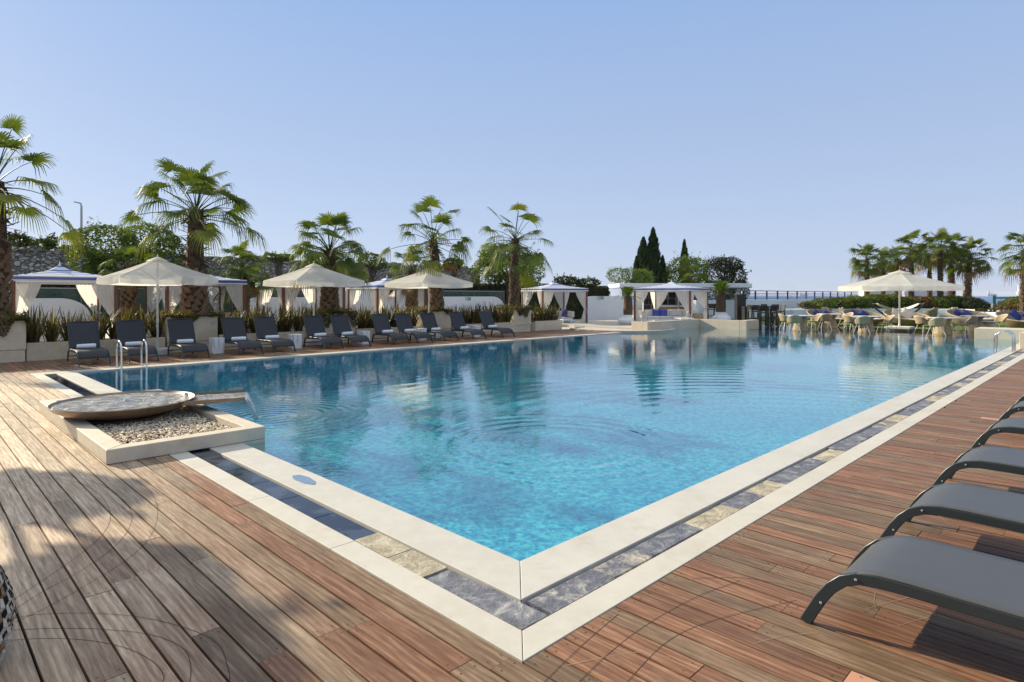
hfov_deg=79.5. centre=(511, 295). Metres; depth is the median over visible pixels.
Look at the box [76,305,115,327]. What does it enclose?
flax plant
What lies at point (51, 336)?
flax plant
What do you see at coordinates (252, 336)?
planter
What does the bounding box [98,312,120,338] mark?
flax plant
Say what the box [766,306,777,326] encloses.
bar chair
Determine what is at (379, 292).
cabana
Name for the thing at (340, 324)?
sun lounger
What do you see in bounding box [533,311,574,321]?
corner sofa
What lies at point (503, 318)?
flax plant
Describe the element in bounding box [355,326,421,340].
planter
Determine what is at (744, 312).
loudspeaker
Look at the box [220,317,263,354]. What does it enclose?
sun lounger
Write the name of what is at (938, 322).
wicker chair
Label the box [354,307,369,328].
flax plant
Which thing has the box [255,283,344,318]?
cabana
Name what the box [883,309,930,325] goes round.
wicker daybed
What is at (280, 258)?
broadleaf tree
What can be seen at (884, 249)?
palm tree
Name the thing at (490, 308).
flax plant
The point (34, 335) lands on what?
flax plant
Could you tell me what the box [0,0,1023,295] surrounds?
sky
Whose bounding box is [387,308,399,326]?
flax plant
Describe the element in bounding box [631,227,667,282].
cypress tree
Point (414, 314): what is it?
flax plant
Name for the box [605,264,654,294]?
broadleaf tree
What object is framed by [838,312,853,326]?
wicker chair
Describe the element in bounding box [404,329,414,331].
rolled towel
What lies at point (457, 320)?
sun lounger
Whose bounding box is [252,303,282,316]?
flax plant
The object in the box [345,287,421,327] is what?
garden wall
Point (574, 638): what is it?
deck screws
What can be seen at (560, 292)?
cabana
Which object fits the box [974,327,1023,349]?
stone ledge
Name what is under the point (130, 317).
flax plant
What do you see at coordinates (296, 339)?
side table
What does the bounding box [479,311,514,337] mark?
sun lounger
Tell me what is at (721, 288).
cycad
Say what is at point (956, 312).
cushion
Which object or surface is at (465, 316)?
flax plant
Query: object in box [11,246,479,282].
rubble wall
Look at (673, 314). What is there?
corner sofa
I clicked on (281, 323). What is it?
flax plant
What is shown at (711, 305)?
bar chair
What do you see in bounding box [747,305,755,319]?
bar chair
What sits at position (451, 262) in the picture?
broadleaf tree
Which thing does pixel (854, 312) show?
cushion
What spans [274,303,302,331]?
flax plant
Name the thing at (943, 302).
hedge
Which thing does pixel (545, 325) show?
planter
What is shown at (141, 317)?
flax plant
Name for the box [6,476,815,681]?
deck grooves
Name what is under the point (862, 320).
wicker chair
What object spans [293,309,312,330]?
flax plant
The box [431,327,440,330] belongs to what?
rolled towel
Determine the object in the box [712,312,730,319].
plant pot
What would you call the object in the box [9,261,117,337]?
cabana
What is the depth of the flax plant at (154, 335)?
17.80 m
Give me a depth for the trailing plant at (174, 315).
18.26 m
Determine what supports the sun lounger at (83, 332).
on the deck
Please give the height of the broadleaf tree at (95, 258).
5.214 m
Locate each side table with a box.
[209,337,224,353]
[288,334,301,348]
[358,331,369,343]
[415,328,426,340]
[470,325,480,336]
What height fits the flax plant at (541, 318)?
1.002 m
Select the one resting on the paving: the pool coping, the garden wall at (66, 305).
the garden wall at (66, 305)
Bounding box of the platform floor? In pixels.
[562,318,666,329]
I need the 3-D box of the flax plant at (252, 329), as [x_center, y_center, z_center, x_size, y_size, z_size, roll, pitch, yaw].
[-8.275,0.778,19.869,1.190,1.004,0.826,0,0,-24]
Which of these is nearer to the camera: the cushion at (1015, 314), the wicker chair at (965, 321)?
the wicker chair at (965, 321)
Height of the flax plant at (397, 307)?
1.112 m
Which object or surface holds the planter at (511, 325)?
on the paving
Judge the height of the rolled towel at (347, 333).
0.119 m
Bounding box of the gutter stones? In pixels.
[46,349,1023,638]
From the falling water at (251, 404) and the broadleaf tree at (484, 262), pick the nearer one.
the falling water at (251, 404)
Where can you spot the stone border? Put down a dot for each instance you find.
(523, 647)
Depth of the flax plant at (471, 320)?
26.38 m
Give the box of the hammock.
[870,302,925,316]
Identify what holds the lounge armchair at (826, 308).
on the lawn at (874, 326)
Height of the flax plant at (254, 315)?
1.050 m
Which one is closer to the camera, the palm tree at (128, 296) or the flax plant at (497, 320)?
the palm tree at (128, 296)
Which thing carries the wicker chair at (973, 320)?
on the wet terrace
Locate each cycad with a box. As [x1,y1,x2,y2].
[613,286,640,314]
[702,280,738,311]
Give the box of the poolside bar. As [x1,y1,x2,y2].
[608,283,751,315]
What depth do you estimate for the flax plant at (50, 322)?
16.23 m
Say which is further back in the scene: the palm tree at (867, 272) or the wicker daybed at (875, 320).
the palm tree at (867, 272)
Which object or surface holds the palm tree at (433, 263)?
in the palm planter at (443, 320)
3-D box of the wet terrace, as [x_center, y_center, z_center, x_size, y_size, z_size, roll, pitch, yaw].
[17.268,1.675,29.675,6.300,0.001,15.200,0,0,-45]
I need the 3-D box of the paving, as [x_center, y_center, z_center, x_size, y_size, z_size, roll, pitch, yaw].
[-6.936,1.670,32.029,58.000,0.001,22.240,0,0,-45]
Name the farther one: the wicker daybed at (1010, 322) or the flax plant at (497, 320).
the wicker daybed at (1010, 322)
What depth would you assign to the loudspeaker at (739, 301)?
38.25 m
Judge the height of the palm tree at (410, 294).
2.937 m
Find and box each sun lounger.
[67,321,110,365]
[115,320,158,362]
[167,318,209,358]
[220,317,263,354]
[253,316,295,352]
[303,315,343,349]
[330,315,370,347]
[371,314,410,344]
[394,313,432,342]
[420,313,458,341]
[449,312,486,339]
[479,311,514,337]
[800,535,1023,631]
[880,483,1023,537]
[932,446,1023,485]
[970,417,1023,448]
[998,401,1023,420]
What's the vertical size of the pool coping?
0.162 m
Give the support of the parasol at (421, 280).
on the deck
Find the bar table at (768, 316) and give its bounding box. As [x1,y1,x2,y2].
[757,307,776,325]
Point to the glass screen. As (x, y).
(119, 288)
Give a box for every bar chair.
[708,304,714,318]
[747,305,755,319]
[752,305,761,324]
[757,306,767,326]
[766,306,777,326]
[771,304,779,322]
[773,305,785,324]
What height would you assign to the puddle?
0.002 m
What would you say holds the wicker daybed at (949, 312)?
on the lawn at (874, 326)
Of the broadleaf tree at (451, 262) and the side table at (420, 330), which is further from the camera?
the broadleaf tree at (451, 262)
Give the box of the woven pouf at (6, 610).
[0,565,16,663]
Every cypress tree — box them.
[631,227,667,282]
[678,239,688,280]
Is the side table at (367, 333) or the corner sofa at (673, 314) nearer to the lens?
the side table at (367, 333)
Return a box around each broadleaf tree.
[7,230,36,246]
[28,232,62,249]
[55,242,73,251]
[65,217,185,275]
[263,251,295,276]
[355,251,387,281]
[442,255,463,277]
[469,236,545,305]
[524,272,601,287]
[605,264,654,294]
[662,246,710,282]
[702,254,751,299]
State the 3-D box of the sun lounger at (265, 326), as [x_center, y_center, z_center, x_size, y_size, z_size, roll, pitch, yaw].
[-7.153,1.154,18.518,0.674,1.014,1.501,0,0,-45]
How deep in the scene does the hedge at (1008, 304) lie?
43.85 m
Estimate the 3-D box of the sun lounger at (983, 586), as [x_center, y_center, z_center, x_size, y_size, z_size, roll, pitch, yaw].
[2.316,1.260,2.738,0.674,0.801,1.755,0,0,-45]
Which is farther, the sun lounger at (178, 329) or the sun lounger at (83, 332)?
the sun lounger at (178, 329)
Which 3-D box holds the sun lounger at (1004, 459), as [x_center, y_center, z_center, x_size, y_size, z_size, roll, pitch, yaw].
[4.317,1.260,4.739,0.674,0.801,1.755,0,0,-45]
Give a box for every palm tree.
[0,114,90,316]
[99,246,156,319]
[116,157,268,313]
[207,239,276,311]
[286,211,371,311]
[374,195,473,309]
[387,251,429,308]
[473,201,553,306]
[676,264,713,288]
[848,242,889,294]
[869,246,895,294]
[876,245,914,307]
[887,229,935,296]
[914,242,946,295]
[915,227,965,296]
[928,232,973,296]
[943,235,997,296]
[996,232,1023,311]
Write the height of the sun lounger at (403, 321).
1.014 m
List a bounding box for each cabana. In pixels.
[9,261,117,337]
[145,274,246,326]
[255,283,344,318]
[346,276,427,313]
[521,281,587,322]
[633,279,708,321]
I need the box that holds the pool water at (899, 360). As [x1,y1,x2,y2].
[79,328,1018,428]
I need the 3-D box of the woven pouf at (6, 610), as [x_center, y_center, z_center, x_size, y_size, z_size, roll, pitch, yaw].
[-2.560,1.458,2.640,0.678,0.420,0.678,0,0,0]
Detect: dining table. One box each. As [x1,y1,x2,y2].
[786,315,814,330]
[823,314,842,327]
[852,316,882,331]
[925,317,959,334]
[960,315,992,330]
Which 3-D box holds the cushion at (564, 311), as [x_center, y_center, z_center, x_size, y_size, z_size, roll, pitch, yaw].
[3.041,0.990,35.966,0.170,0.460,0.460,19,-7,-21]
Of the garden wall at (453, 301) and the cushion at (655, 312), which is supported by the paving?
the garden wall at (453, 301)
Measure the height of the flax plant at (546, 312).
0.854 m
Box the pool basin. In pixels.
[107,354,923,560]
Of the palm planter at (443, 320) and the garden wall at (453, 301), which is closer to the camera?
the palm planter at (443, 320)
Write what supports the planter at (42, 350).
on the paving
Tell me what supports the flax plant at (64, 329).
on the planter at (42, 350)
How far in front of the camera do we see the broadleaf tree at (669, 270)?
49.39 m
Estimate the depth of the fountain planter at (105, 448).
6.75 m
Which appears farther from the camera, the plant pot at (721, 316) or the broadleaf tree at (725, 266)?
the broadleaf tree at (725, 266)
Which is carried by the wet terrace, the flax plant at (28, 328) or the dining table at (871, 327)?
the dining table at (871, 327)
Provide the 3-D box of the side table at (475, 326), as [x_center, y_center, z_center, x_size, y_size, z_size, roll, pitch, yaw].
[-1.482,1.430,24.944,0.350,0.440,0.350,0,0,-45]
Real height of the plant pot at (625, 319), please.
0.533 m
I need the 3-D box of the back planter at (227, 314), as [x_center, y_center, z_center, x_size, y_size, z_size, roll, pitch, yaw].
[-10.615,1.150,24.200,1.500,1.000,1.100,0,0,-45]
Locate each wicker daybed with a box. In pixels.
[807,309,843,324]
[842,309,885,324]
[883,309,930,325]
[946,309,995,324]
[995,311,1023,327]
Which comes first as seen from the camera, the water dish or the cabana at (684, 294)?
the water dish
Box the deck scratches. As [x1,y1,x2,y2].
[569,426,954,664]
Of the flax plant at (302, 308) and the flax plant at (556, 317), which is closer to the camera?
the flax plant at (302, 308)
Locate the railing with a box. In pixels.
[708,290,851,299]
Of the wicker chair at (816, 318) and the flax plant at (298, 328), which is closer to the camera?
the flax plant at (298, 328)
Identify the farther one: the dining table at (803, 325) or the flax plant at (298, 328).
the dining table at (803, 325)
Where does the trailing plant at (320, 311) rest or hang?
in the palm planter at (329, 331)
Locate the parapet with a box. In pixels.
[692,299,818,318]
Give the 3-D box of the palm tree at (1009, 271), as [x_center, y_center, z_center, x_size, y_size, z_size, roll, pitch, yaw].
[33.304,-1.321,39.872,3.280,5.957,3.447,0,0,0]
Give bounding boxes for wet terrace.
[757,324,973,337]
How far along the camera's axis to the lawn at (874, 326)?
34.35 m
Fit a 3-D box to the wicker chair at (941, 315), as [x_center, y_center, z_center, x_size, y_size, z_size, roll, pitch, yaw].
[20.119,1.276,28.475,0.651,0.798,0.685,0,0,-10]
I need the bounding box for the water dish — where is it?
[47,389,245,425]
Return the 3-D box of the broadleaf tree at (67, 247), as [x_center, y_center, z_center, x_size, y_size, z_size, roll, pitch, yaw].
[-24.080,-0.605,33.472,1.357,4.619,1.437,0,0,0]
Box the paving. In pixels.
[25,315,641,360]
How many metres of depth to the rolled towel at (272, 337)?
18.57 m
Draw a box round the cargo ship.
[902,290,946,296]
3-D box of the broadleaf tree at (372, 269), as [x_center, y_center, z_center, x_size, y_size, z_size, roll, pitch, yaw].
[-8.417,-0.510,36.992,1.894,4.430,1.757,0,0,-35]
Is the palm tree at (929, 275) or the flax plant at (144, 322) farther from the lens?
the palm tree at (929, 275)
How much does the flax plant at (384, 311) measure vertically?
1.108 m
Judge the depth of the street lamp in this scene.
25.47 m
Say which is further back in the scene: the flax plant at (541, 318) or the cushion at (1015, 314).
the cushion at (1015, 314)
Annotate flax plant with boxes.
[11,305,47,342]
[11,305,49,342]
[31,312,65,341]
[32,305,67,341]
[54,310,82,340]
[57,306,76,340]
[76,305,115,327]
[86,306,121,339]
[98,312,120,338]
[101,312,118,335]
[106,305,138,319]
[113,311,146,323]
[120,305,156,337]
[125,309,152,334]
[141,306,175,337]
[146,306,162,334]
[207,304,235,334]
[227,305,253,327]
[240,308,266,332]
[242,310,252,333]
[245,303,268,332]
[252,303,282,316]
[256,303,279,319]
[269,303,293,331]
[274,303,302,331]
[291,303,309,330]
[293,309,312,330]
[350,303,373,328]
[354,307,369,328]
[371,303,395,321]
[387,302,405,326]
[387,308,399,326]
[406,308,420,322]
[408,309,419,325]
[459,307,470,323]
[460,302,481,323]
[469,305,484,323]
[484,302,498,322]
[491,305,504,322]
[497,303,512,322]
[499,302,519,321]
[528,304,537,321]
[531,302,548,320]
[532,305,541,320]
[540,306,549,320]
[546,301,559,320]
[546,306,557,319]
[547,304,561,319]
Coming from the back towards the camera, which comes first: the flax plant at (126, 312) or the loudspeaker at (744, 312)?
the loudspeaker at (744, 312)
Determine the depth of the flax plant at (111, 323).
17.16 m
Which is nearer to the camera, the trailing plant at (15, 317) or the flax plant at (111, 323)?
the trailing plant at (15, 317)
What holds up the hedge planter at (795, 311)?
on the lawn at (874, 326)
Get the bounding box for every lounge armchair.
[818,307,832,310]
[923,307,937,316]
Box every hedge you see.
[13,274,609,324]
[797,294,907,308]
[894,295,970,308]
[956,296,995,311]
[992,296,1019,310]
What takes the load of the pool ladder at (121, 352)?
attached to the pool coping
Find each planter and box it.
[0,320,25,362]
[25,337,164,360]
[39,389,264,463]
[161,316,217,351]
[218,330,306,348]
[221,312,264,331]
[303,312,354,341]
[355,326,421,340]
[406,311,450,336]
[451,322,514,335]
[497,309,530,331]
[530,320,561,330]
[781,308,974,317]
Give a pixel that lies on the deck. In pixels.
(258, 589)
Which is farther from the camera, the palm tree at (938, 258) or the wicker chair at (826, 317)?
the palm tree at (938, 258)
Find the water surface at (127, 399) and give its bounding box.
[51,392,244,411]
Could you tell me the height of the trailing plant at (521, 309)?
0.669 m
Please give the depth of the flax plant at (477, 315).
26.57 m
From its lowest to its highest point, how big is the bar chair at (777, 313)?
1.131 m
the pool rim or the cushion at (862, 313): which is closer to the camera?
the pool rim
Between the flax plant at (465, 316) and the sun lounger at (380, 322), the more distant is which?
the flax plant at (465, 316)
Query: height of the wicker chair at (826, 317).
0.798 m
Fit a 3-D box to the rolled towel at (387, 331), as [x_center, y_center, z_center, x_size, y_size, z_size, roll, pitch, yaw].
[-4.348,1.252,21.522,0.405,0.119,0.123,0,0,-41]
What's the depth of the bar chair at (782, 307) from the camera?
35.19 m
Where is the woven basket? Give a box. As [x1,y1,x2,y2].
[692,313,702,318]
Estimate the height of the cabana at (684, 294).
2.690 m
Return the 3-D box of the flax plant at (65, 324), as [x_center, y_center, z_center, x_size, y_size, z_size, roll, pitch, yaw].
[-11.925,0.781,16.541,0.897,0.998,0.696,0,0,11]
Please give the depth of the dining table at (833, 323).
31.64 m
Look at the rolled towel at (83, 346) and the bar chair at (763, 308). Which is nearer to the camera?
the rolled towel at (83, 346)
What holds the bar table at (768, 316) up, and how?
on the wet terrace
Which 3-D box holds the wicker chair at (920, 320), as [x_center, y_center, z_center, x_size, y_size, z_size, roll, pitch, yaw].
[18.196,1.276,27.287,0.685,0.798,0.651,0,0,-10]
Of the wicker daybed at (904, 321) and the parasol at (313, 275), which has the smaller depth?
the parasol at (313, 275)
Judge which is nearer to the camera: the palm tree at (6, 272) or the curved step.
the palm tree at (6, 272)
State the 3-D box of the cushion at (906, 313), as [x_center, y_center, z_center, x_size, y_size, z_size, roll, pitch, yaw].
[21.637,0.982,33.744,0.620,0.620,0.170,42,-19,27]
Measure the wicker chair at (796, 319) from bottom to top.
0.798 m
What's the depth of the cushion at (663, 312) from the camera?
34.91 m
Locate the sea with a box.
[632,296,1015,303]
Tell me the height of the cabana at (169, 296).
2.690 m
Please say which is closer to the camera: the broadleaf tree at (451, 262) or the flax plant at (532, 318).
the flax plant at (532, 318)
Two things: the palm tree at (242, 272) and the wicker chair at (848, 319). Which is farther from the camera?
the wicker chair at (848, 319)
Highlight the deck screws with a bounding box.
[4,402,997,679]
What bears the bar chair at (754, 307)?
on the wet terrace
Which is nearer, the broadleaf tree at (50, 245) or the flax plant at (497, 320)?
the flax plant at (497, 320)
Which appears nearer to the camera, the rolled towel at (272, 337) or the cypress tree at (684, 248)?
the rolled towel at (272, 337)
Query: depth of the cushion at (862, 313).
34.72 m
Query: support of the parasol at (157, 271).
on the deck
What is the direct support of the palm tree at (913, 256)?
in the hedge planter at (795, 311)
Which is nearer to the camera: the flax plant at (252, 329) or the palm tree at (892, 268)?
the flax plant at (252, 329)
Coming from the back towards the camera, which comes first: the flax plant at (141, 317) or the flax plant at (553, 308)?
the flax plant at (553, 308)
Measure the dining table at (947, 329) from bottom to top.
0.730 m
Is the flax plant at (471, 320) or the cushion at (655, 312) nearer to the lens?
the flax plant at (471, 320)
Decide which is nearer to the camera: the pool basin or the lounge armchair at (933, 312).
the pool basin
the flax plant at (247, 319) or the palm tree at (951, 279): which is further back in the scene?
the palm tree at (951, 279)
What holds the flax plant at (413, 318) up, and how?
in the planter at (382, 337)
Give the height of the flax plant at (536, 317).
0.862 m
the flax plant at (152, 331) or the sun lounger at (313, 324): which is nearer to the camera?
the flax plant at (152, 331)
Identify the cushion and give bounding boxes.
[561,309,566,315]
[652,309,659,315]
[660,309,666,315]
[851,308,857,315]
[858,310,868,315]
[891,307,897,316]
[900,307,914,318]
[953,308,961,316]
[1009,308,1021,320]
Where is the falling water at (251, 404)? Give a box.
[245,392,263,422]
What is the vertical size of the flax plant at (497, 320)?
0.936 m
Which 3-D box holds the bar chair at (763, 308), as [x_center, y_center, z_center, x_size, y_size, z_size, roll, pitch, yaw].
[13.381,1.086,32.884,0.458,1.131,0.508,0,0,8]
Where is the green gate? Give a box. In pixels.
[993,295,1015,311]
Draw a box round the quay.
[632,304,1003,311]
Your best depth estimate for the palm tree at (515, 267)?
28.78 m
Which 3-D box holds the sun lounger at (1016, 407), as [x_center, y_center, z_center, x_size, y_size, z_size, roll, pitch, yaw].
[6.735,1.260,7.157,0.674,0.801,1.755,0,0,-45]
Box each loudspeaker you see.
[734,294,745,319]
[742,306,748,319]
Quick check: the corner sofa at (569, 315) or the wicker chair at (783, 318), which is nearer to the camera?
the wicker chair at (783, 318)
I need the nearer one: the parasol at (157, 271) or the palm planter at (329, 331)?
the parasol at (157, 271)
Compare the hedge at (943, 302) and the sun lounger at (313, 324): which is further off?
the hedge at (943, 302)
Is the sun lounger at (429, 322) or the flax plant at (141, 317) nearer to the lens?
the flax plant at (141, 317)
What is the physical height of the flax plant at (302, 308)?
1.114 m
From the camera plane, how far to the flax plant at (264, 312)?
20.43 m
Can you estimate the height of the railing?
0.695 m
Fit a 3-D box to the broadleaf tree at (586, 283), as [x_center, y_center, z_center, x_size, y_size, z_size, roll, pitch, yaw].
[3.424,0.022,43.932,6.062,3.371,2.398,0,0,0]
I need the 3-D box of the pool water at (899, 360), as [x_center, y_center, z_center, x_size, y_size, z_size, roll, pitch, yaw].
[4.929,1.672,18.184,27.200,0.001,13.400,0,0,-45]
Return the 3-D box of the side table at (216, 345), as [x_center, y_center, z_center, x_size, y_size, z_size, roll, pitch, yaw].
[-8.475,1.430,17.669,0.350,0.440,0.350,0,0,-45]
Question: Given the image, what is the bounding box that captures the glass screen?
[63,288,232,311]
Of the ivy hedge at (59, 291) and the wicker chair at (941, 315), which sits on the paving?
the ivy hedge at (59, 291)
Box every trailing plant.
[0,311,29,336]
[151,308,220,321]
[301,306,357,327]
[403,305,453,314]
[496,304,532,316]
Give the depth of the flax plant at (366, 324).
22.64 m
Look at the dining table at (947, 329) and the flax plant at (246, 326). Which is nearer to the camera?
the flax plant at (246, 326)
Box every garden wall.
[29,298,90,340]
[249,297,310,329]
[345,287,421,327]
[443,297,502,311]
[588,296,623,319]
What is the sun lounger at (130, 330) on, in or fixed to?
on the deck
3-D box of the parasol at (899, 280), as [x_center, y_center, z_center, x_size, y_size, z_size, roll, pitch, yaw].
[18.579,0.190,29.502,4.898,2.940,4.895,0,0,43]
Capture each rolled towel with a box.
[76,343,95,348]
[125,341,140,345]
[177,339,193,343]
[231,336,245,340]
[265,335,278,338]
[314,333,325,336]
[342,331,352,334]
[382,330,392,332]
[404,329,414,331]
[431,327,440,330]
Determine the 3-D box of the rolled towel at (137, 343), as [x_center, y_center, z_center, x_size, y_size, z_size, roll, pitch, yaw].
[-9.842,1.252,16.028,0.405,0.119,0.123,0,0,-42]
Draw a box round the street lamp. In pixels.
[74,201,82,271]
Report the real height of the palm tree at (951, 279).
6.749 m
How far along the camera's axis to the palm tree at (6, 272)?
15.97 m
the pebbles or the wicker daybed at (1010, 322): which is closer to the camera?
the pebbles
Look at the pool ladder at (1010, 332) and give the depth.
18.29 m
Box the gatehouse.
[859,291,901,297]
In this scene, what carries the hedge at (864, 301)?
in the hedge planter at (795, 311)
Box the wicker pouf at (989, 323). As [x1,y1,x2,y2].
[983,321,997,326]
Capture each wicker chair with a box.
[778,314,792,329]
[786,315,801,331]
[807,314,821,329]
[818,314,832,328]
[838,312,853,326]
[842,314,858,331]
[853,316,870,332]
[876,315,894,331]
[913,316,933,333]
[926,317,946,335]
[938,314,957,331]
[952,316,970,334]
[958,316,977,332]
[994,314,1007,327]
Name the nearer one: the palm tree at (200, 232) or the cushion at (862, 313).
the palm tree at (200, 232)
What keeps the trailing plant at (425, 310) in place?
in the palm planter at (443, 320)
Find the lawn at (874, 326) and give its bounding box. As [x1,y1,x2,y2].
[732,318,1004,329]
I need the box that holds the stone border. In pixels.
[33,353,1023,663]
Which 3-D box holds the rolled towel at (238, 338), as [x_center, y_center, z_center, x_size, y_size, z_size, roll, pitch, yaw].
[-7.954,1.252,17.916,0.405,0.119,0.123,0,0,-39]
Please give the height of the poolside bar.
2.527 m
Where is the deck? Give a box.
[0,329,1023,681]
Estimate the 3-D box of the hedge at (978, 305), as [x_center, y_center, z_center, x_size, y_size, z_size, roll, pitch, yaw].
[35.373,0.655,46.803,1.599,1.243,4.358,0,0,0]
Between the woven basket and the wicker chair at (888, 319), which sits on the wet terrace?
the wicker chair at (888, 319)
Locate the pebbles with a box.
[94,406,231,443]
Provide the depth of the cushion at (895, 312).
33.65 m
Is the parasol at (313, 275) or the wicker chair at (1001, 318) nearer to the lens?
the parasol at (313, 275)
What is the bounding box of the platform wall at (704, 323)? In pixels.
[631,319,758,329]
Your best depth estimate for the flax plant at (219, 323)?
19.06 m
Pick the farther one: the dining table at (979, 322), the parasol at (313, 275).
the dining table at (979, 322)
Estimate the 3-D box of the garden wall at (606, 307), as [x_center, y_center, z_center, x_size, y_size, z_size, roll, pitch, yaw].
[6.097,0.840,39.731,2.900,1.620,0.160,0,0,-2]
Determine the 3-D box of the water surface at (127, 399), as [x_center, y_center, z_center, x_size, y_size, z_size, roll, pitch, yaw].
[-4.686,1.357,8.058,2.192,0.047,1.544,0,0,-23]
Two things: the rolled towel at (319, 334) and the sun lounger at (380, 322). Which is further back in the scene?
the sun lounger at (380, 322)
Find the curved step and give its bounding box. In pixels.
[569,325,674,332]
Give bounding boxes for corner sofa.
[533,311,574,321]
[642,309,698,321]
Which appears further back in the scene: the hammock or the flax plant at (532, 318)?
the hammock
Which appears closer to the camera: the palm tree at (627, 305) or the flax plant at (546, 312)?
the flax plant at (546, 312)
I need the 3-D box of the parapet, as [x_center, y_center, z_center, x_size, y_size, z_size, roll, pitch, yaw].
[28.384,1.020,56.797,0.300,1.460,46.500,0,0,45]
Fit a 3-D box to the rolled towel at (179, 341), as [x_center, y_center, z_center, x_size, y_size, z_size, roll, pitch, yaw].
[-8.972,1.252,16.898,0.405,0.119,0.123,0,0,-37]
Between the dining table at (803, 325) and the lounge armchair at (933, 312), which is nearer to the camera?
the dining table at (803, 325)
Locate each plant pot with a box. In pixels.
[618,315,634,323]
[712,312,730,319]
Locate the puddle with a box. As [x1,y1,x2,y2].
[292,475,315,484]
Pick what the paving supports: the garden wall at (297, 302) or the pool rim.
the garden wall at (297, 302)
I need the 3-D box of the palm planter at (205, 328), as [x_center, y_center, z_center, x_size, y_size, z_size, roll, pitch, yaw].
[-9.920,1.157,18.750,1.200,1.105,1.400,0,0,45]
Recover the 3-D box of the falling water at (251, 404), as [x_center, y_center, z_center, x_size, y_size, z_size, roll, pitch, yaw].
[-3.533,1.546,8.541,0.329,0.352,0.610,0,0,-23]
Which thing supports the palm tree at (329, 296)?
in the palm planter at (329, 331)
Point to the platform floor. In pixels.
(611, 324)
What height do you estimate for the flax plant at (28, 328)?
1.064 m
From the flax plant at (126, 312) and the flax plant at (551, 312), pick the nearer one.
the flax plant at (126, 312)
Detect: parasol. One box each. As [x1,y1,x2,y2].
[96,254,217,355]
[262,261,364,345]
[384,269,472,338]
[838,269,964,330]
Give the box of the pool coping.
[31,332,1020,604]
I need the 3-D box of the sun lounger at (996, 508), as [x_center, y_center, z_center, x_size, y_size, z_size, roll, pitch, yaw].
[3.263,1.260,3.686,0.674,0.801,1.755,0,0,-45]
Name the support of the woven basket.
on the platform floor
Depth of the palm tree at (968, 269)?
49.71 m
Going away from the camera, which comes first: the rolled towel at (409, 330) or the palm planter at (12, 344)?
the palm planter at (12, 344)
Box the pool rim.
[752,329,960,337]
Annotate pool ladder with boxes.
[114,339,147,391]
[994,329,1015,351]
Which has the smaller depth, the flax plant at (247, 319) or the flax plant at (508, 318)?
the flax plant at (247, 319)
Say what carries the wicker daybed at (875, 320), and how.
on the lawn at (874, 326)
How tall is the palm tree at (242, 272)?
2.883 m
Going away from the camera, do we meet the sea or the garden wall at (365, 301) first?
the garden wall at (365, 301)
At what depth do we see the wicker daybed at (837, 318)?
35.18 m
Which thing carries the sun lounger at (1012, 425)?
on the deck
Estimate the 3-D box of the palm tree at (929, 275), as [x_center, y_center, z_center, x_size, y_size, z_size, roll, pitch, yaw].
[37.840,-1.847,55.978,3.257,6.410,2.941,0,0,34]
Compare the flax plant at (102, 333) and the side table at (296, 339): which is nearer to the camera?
the flax plant at (102, 333)

